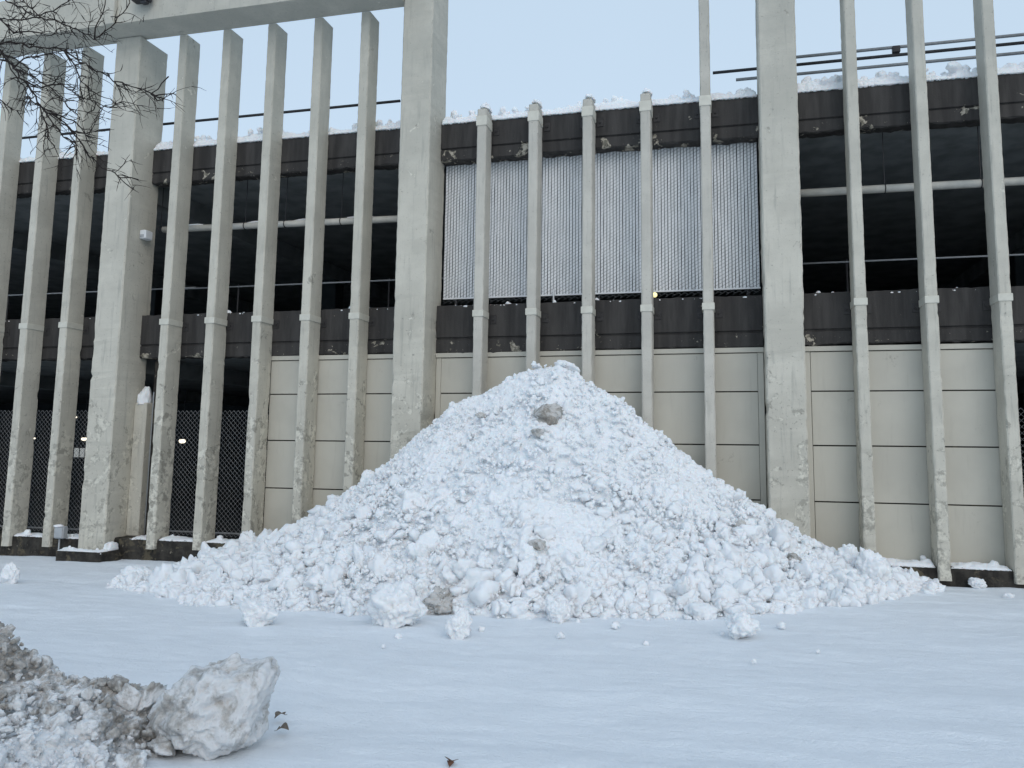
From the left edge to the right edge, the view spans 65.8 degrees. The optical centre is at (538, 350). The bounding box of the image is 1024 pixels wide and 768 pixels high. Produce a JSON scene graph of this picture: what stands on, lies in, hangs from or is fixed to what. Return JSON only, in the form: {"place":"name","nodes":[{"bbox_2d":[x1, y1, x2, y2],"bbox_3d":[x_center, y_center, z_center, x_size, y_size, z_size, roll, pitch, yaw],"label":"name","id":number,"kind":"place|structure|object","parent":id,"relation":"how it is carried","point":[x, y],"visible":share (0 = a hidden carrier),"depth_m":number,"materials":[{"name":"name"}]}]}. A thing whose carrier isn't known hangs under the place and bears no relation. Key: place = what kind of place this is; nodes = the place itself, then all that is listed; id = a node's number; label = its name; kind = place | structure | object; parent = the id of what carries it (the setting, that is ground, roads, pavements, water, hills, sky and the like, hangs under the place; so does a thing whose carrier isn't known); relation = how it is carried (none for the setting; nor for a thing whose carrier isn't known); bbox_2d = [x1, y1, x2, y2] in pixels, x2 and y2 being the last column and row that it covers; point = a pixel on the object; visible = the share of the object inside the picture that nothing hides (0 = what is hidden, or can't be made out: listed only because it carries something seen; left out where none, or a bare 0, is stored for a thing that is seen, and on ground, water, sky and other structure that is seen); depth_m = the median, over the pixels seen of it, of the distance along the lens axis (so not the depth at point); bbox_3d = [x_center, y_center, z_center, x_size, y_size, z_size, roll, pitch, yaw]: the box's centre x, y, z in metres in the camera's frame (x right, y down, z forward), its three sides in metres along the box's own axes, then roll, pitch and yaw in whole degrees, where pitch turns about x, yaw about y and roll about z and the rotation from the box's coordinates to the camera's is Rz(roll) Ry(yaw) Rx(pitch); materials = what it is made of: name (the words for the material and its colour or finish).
{"place":"outdoors","nodes":[
{"label":"outdoors","id":0,"kind":"place"},
{"bbox_2d":[0,556,1023,767],"bbox_3d":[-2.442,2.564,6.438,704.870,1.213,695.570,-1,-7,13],"label":"snow ground","id":1,"kind":"structure","parent":0,"point":[923,680],"depth_m":6.01,"materials":[{"name":"white snow"}]},
{"bbox_2d":[0,562,20,583],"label":"snow block","id":2,"kind":"object","parent":1,"relation":"on","point":[10,573],"depth_m":11.14,"materials":[{"name":"white snow"}]},
{"bbox_2d":[0,410,87,532],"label":"chain link fence","id":3,"kind":"object","parent":1,"relation":"on","point":[38,527],"visible":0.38,"depth_m":15.51,"materials":[{"name":"metal"}]},
{"bbox_2d":[54,526,67,549],"bbox_3d":[-8.745,3.526,14.445,0.200,0.629,0.129,-1,-7,13],"label":"utility box","id":4,"kind":"object","parent":1,"relation":"on","point":[60,532],"visible":0.93,"depth_m":14.42,"materials":[{"name":"grey metal"}]},
{"bbox_2d":[0,621,175,767],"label":"snow bank","id":5,"kind":"structure","parent":1,"relation":"on","point":[52,715],"depth_m":4.29,"materials":[{"name":"white snow"}]},
{"bbox_2d":[0,0,205,197],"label":"bare tree","id":6,"kind":"object","parent":1,"relation":"on","point":[27,73],"visible":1,"depth_m":7.45,"materials":[{"name":"brown plant"}]},
{"bbox_2d":[116,564,153,579],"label":"snow block","id":7,"kind":"object","parent":1,"relation":"on","point":[140,569],"depth_m":10.93,"materials":[{"name":"white snow"}]},
{"bbox_2d":[146,652,280,760],"bbox_3d":[-1.841,1.993,4.491,0.706,0.541,0.615,-1,-7,13],"label":"dirty snow block","id":8,"kind":"object","parent":1,"relation":"on","point":[210,711],"depth_m":4.30,"materials":[{"name":"white snow"}]},
{"bbox_2d":[169,410,268,536],"bbox_3d":[-5.985,2.283,14.675,2.390,2.365,0.077,-1,-7,13],"label":"chain link fence","id":9,"kind":"object","parent":1,"relation":"on","point":[216,533],"visible":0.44,"depth_m":14.67,"materials":[{"name":"metal"}]},
{"bbox_2d":[238,530,256,544],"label":"snow block","id":10,"kind":"object","parent":1,"relation":"on","point":[249,536],"depth_m":13.02,"materials":[{"name":"white snow"}]},
{"bbox_2d":[238,597,278,626],"bbox_3d":[-2.854,2.692,8.073,0.446,0.334,0.360,-1,-7,13],"label":"snow block","id":11,"kind":"object","parent":1,"relation":"on","point":[256,612],"depth_m":7.98,"materials":[{"name":"white snow"}]},
{"bbox_2d":[275,711,286,717],"bbox_3d":[-1.634,2.301,5.011,0.074,0.038,0.076,2,-7,-12],"label":"dead leaf","id":12,"kind":"object","parent":1,"relation":"on","point":[277,713],"visible":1,"depth_m":5.01,"materials":[{"name":"brown plant"}]},
{"bbox_2d":[275,722,288,730],"bbox_3d":[-1.534,2.259,4.740,0.071,0.038,0.072,-5,-9,41],"label":"dead leaf","id":13,"kind":"object","parent":1,"relation":"on","point":[284,725],"visible":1,"depth_m":4.75,"materials":[{"name":"brown plant"}]},
{"bbox_2d":[365,581,427,628],"bbox_3d":[-1.484,2.639,8.128,0.694,0.534,0.612,-1,-7,13],"label":"snow block","id":14,"kind":"object","parent":1,"relation":"on","point":[395,604],"depth_m":7.97,"materials":[{"name":"white snow"}]},
{"bbox_2d":[394,633,402,638],"bbox_3d":[-1.332,2.704,7.496,0.078,0.071,0.070,-1,-7,13],"label":"snow crumb","id":15,"kind":"object","parent":1,"relation":"on","point":[397,635],"visible":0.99,"depth_m":7.47,"materials":[{"name":"white snow"}]},
{"bbox_2d":[422,586,453,614],"bbox_3d":[-1.119,2.815,8.844,0.423,0.348,0.390,-1,-7,13],"label":"snow block","id":16,"kind":"object","parent":1,"relation":"on","point":[437,602],"depth_m":8.73,"materials":[{"name":"grey snow"}]},
{"bbox_2d":[444,756,457,766],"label":"dead leaf","id":17,"kind":"object","parent":1,"relation":"on","point":[450,762],"visible":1,"depth_m":4.19,"materials":[{"name":"brown plant"}]},
{"bbox_2d":[444,607,472,639],"bbox_3d":[-0.769,2.621,7.563,0.265,0.330,0.245,-1,-7,13],"label":"snow block","id":18,"kind":"object","parent":1,"relation":"on","point":[458,623],"depth_m":7.49,"materials":[{"name":"white snow"}]},
{"bbox_2d":[478,626,484,631],"bbox_3d":[-0.570,2.765,7.860,0.076,0.066,0.068,-1,-7,13],"label":"snow crumb","id":19,"kind":"object","parent":1,"relation":"on","point":[481,629],"visible":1,"depth_m":7.84,"materials":[{"name":"white snow"}]},
{"bbox_2d":[0,0,1023,587],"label":"parking garage","id":20,"kind":"structure","parent":1,"relation":"on","point":[872,412],"depth_m":13.86,"materials":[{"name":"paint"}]},
{"bbox_2d":[14,529,42,536],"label":"ledge snow","id":21,"kind":"structure","parent":20,"relation":"on","point":[26,533],"depth_m":14.84,"materials":[{"name":"white snow"}]},
{"bbox_2d":[19,149,108,162],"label":"roof snow","id":22,"kind":"structure","parent":20,"relation":"on","point":[61,155],"depth_m":16.02,"materials":[{"name":"white snow"}]},
{"bbox_2d":[66,533,78,538],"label":"ledge snow","id":23,"kind":"structure","parent":20,"relation":"on","point":[73,536],"depth_m":14.56,"materials":[{"name":"white snow"}]},
{"bbox_2d":[73,447,85,456],"bbox_3d":[-20.163,4.455,34.721,0.640,0.440,0.028,-1,-7,13],"label":"lit window","id":24,"kind":"structure","parent":20,"relation":"attached to","point":[82,451],"depth_m":34.71,"materials":[{"name":"white glass"}]},
{"bbox_2d":[57,546,107,553],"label":"snow","id":25,"kind":"structure","parent":20,"relation":"on","point":[70,548],"depth_m":13.98,"materials":[{"name":"white snow"}]},
{"bbox_2d":[81,394,87,440],"bbox_3d":[-14.530,2.073,25.377,0.167,1.626,0.176,-1,-7,13],"label":"ceiling lamp","id":26,"kind":"object","parent":20,"relation":"hanging from","point":[83,439],"visible":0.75,"depth_m":25.32,"materials":[{"name":"beige"}]},
{"bbox_2d":[6,287,195,319],"bbox_3d":[-10.349,-0.616,17.463,6.300,1.437,0.075,-1,-7,13],"label":"guard cable","id":27,"kind":"object","parent":20,"relation":"on","point":[9,295],"visible":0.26,"depth_m":17.73,"materials":[{"name":"metal"}]},
{"bbox_2d":[103,541,118,550],"bbox_3d":[-7.646,3.496,14.152,0.150,0.164,0.348,-1,-7,13],"label":"snow drift","id":28,"kind":"object","parent":20,"relation":"on","point":[110,546],"visible":0.98,"depth_m":14.09,"materials":[{"name":"white snow"}]},
{"bbox_2d":[131,535,145,539],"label":"ledge snow","id":29,"kind":"structure","parent":20,"relation":"on","point":[142,537],"depth_m":14.24,"materials":[{"name":"white snow"}]},
{"bbox_2d":[132,0,151,4],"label":"floodlight","id":30,"kind":"object","parent":20,"relation":"attached to","point":[145,2],"visible":1,"depth_m":14.55,"materials":[{"name":"metal"}]},
{"bbox_2d":[137,386,152,404],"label":"snow","id":31,"kind":"structure","parent":20,"relation":"on","point":[144,395],"depth_m":14.90,"materials":[{"name":"white snow"}]},
{"bbox_2d":[140,230,152,240],"bbox_3d":[-7.528,-2.208,15.142,0.155,0.170,0.218,-1,-7,13],"label":"wall lamp","id":32,"kind":"object","parent":20,"relation":"attached to","point":[146,235],"visible":1,"depth_m":15.07,"materials":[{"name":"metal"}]},
{"bbox_2d":[144,392,153,534],"bbox_3d":[-7.253,2.009,14.895,0.051,2.836,0.169,-5,-9,39],"label":"conduit","id":33,"kind":"object","parent":20,"relation":"attached to","point":[148,464],"visible":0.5,"depth_m":14.82,"materials":[{"name":"grey metal"}]},
{"bbox_2d":[159,534,192,541],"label":"ledge snow","id":34,"kind":"structure","parent":20,"relation":"on","point":[172,537],"depth_m":14.10,"materials":[{"name":"white snow"}]},
{"bbox_2d":[179,389,185,442],"bbox_3d":[-11.006,2.031,24.530,0.209,1.675,0.220,-1,-7,13],"label":"ceiling lamp","id":35,"kind":"object","parent":20,"relation":"hanging from","point":[182,440],"visible":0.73,"depth_m":24.49,"materials":[{"name":"beige"}]},
{"bbox_2d":[22,100,400,150],"bbox_3d":[-7.701,-4.095,16.155,10.435,1.167,0.086,-1,-7,13],"label":"roof railing","id":36,"kind":"object","parent":20,"relation":"on","point":[285,112],"visible":0.25,"depth_m":15.67,"materials":[{"name":"metal"}]},
{"bbox_2d":[206,535,238,543],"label":"ledge snow","id":37,"kind":"structure","parent":20,"relation":"on","point":[220,539],"depth_m":13.88,"materials":[{"name":"white snow"}]},
{"bbox_2d":[153,119,400,150],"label":"roof snow","id":38,"kind":"structure","parent":20,"relation":"on","point":[208,140],"depth_m":14.96,"materials":[{"name":"white snow"}]},
{"bbox_2d":[158,173,396,233],"bbox_3d":[-4.863,-2.832,15.121,5.443,1.048,0.154,-1,-7,13],"label":"drain pipe","id":39,"kind":"object","parent":20,"relation":"hanging from","point":[341,221],"visible":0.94,"depth_m":15.00,"materials":[{"name":"grey metal"}]},
{"bbox_2d":[185,277,446,312],"bbox_3d":[-4.564,-0.714,16.075,6.380,1.417,0.075,-1,-7,13],"label":"guard cable","id":40,"kind":"object","parent":20,"relation":"on","point":[388,280],"visible":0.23,"depth_m":16.22,"materials":[{"name":"metal"}]},
{"bbox_2d":[480,102,491,113],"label":"settled snow","id":41,"kind":"structure","parent":20,"relation":"on","point":[486,105],"depth_m":13.63,"materials":[{"name":"white snow"}]},
{"bbox_2d":[532,99,542,108],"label":"settled snow","id":42,"kind":"structure","parent":20,"relation":"on","point":[537,102],"depth_m":13.42,"materials":[{"name":"white snow"}]},
{"bbox_2d":[584,94,595,102],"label":"settled snow","id":43,"kind":"structure","parent":20,"relation":"on","point":[589,96],"depth_m":13.18,"materials":[{"name":"white snow"}]},
{"bbox_2d":[442,87,756,124],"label":"roof snow","id":44,"kind":"structure","parent":20,"relation":"on","point":[616,102],"depth_m":13.41,"materials":[{"name":"white snow"}]},
{"bbox_2d":[443,142,760,304],"bbox_3d":[0.946,-1.874,13.490,5.419,3.217,0.140,-1,-7,13],"label":"slat fence","id":45,"kind":"object","parent":20,"relation":"on","point":[503,283],"visible":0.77,"depth_m":13.45,"materials":[{"name":"silver metal"}]},
{"bbox_2d":[461,296,746,306],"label":"ledge snow","id":46,"kind":"structure","parent":20,"relation":"on","point":[507,302],"depth_m":13.27,"materials":[{"name":"white snow"}]},
{"bbox_2d":[642,88,652,96],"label":"settled snow","id":47,"kind":"structure","parent":20,"relation":"on","point":[645,90],"depth_m":12.96,"materials":[{"name":"white snow"}]},
{"bbox_2d":[713,33,1023,80],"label":"roof railing","id":48,"kind":"object","parent":20,"relation":"on","point":[896,50],"visible":0.59,"depth_m":12.95,"materials":[{"name":"black metal"}]},
{"bbox_2d":[797,61,1023,92],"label":"roof snow","id":49,"kind":"structure","parent":20,"relation":"on","point":[956,70],"depth_m":12.39,"materials":[{"name":"white snow"}]},
{"bbox_2d":[887,555,934,567],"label":"ledge snow","id":50,"kind":"structure","parent":20,"relation":"on","point":[924,561],"depth_m":11.27,"materials":[{"name":"white snow"}]},
{"bbox_2d":[800,126,1023,196],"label":"drain pipe","id":51,"kind":"object","parent":20,"relation":"hanging from","point":[943,185],"visible":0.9,"depth_m":12.48,"materials":[{"name":"grey metal"}]},
{"bbox_2d":[803,254,1023,291],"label":"guard cable","id":52,"kind":"object","parent":20,"relation":"on","point":[847,262],"visible":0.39,"depth_m":13.59,"materials":[{"name":"metal"}]},
{"bbox_2d":[950,560,1011,570],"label":"ledge snow","id":53,"kind":"structure","parent":20,"relation":"on","point":[992,565],"depth_m":11.07,"materials":[{"name":"white snow"}]},
{"bbox_2d":[105,360,945,620],"bbox_3d":[-0.911,2.099,11.877,13.809,3.964,7.154,-1,-7,13],"label":"snow pile","id":54,"kind":"object","parent":1,"relation":"on","point":[619,507],"visible":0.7,"depth_m":9.94,"materials":[{"name":"white snow"}]},
{"bbox_2d":[475,412,486,418],"bbox_3d":[-0.852,0.950,11.654,0.155,0.104,0.130,-5,-9,37],"label":"dirty snow lump","id":55,"kind":"object","parent":54,"relation":"on","point":[479,415],"visible":1,"depth_m":11.61,"materials":[{"name":"white snow"}]},
{"bbox_2d":[527,539,546,550],"bbox_3d":[-0.021,2.257,9.203,0.241,0.137,0.154,-4,-8,35],"label":"dirty snow lump","id":56,"kind":"object","parent":54,"relation":"on","point":[539,544],"visible":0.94,"depth_m":9.15,"materials":[{"name":"white snow"}]},
{"bbox_2d":[531,428,544,437],"bbox_3d":[-0.004,1.118,10.753,0.162,0.131,0.172,6,-9,-40],"label":"dirty snow lump","id":57,"kind":"object","parent":54,"relation":"on","point":[537,432],"visible":1,"depth_m":10.71,"materials":[{"name":"white snow"}]},
{"bbox_2d":[533,403,563,425],"bbox_3d":[0.096,0.910,11.104,0.471,0.353,0.356,-1,-7,13],"label":"dirty snow lump","id":58,"kind":"object","parent":54,"relation":"on","point":[549,414],"visible":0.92,"depth_m":11.01,"materials":[{"name":"grey snow"}]},
{"bbox_2d":[733,520,745,526],"bbox_3d":[2.650,2.294,10.411,0.151,0.141,0.144,5,-8,-33],"label":"dirty snow lump","id":59,"kind":"object","parent":54,"relation":"on","point":[739,522],"visible":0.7,"depth_m":10.38,"materials":[{"name":"white snow"}]},
{"bbox_2d":[787,553,801,562],"bbox_3d":[3.270,2.656,10.097,0.216,0.151,0.155,-1,-7,13],"label":"dirty snow lump","id":60,"kind":"object","parent":54,"relation":"on","point":[790,556],"visible":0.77,"depth_m":10.06,"materials":[{"name":"grey snow"}]},
{"bbox_2d":[835,543,858,565],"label":"snow block","id":61,"kind":"object","parent":54,"relation":"on","point":[847,551],"depth_m":10.60,"materials":[{"name":"white snow"}]},
{"bbox_2d":[854,547,892,582],"bbox_3d":[4.375,2.860,10.351,0.440,0.579,0.381,-4,-8,34],"label":"snow block","id":62,"kind":"object","parent":54,"relation":"on","point":[870,563],"depth_m":10.26,"materials":[{"name":"white snow"}]},
{"bbox_2d":[545,599,570,623],"bbox_3d":[0.203,2.754,8.315,0.281,0.294,0.256,-1,-7,13],"label":"snow block","id":63,"kind":"object","parent":1,"relation":"on","point":[559,612],"depth_m":8.25,"materials":[{"name":"white snow"}]},
{"bbox_2d":[557,631,564,638],"bbox_3d":[0.214,2.716,7.552,0.081,0.078,0.077,7,-9,-42],"label":"snow crumb","id":64,"kind":"object","parent":1,"relation":"on","point":[560,635],"visible":1,"depth_m":7.53,"materials":[{"name":"white snow"}]},
{"bbox_2d":[611,621,620,628],"bbox_3d":[0.775,2.790,8.024,0.101,0.093,0.098,-1,-7,13],"label":"snow crumb","id":65,"kind":"object","parent":1,"relation":"on","point":[615,625],"visible":1,"depth_m":8.00,"materials":[{"name":"white snow"}]},
{"bbox_2d":[724,610,760,639],"bbox_3d":[1.959,2.655,7.634,0.351,0.285,0.325,-1,-7,13],"label":"snow block","id":66,"kind":"object","parent":1,"relation":"on","point":[743,624],"depth_m":7.56,"materials":[{"name":"white snow"}]},
{"bbox_2d":[776,621,785,628],"bbox_3d":[2.474,2.804,8.078,0.099,0.090,0.093,-1,-7,13],"label":"snow crumb","id":67,"kind":"object","parent":1,"relation":"on","point":[780,625],"visible":1,"depth_m":8.05,"materials":[{"name":"white snow"}]},
{"bbox_2d":[968,577,986,588],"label":"snow block","id":68,"kind":"object","parent":1,"relation":"on","point":[979,583],"depth_m":10.88,"materials":[{"name":"white snow"}]},
{"bbox_2d":[1002,592,1014,597],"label":"snow block","id":69,"kind":"object","parent":1,"relation":"on","point":[1007,595],"depth_m":9.98,"materials":[{"name":"white snow"}]},
{"bbox_2d":[1018,408,1023,488],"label":"chain link fence","id":70,"kind":"object","parent":1,"relation":"on","point":[1021,438],"visible":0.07,"depth_m":11.61,"materials":[{"name":"metal"}]},
{"bbox_2d":[0,0,1023,158],"label":"sky","id":71,"kind":"structure","parent":0,"point":[510,54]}
]}

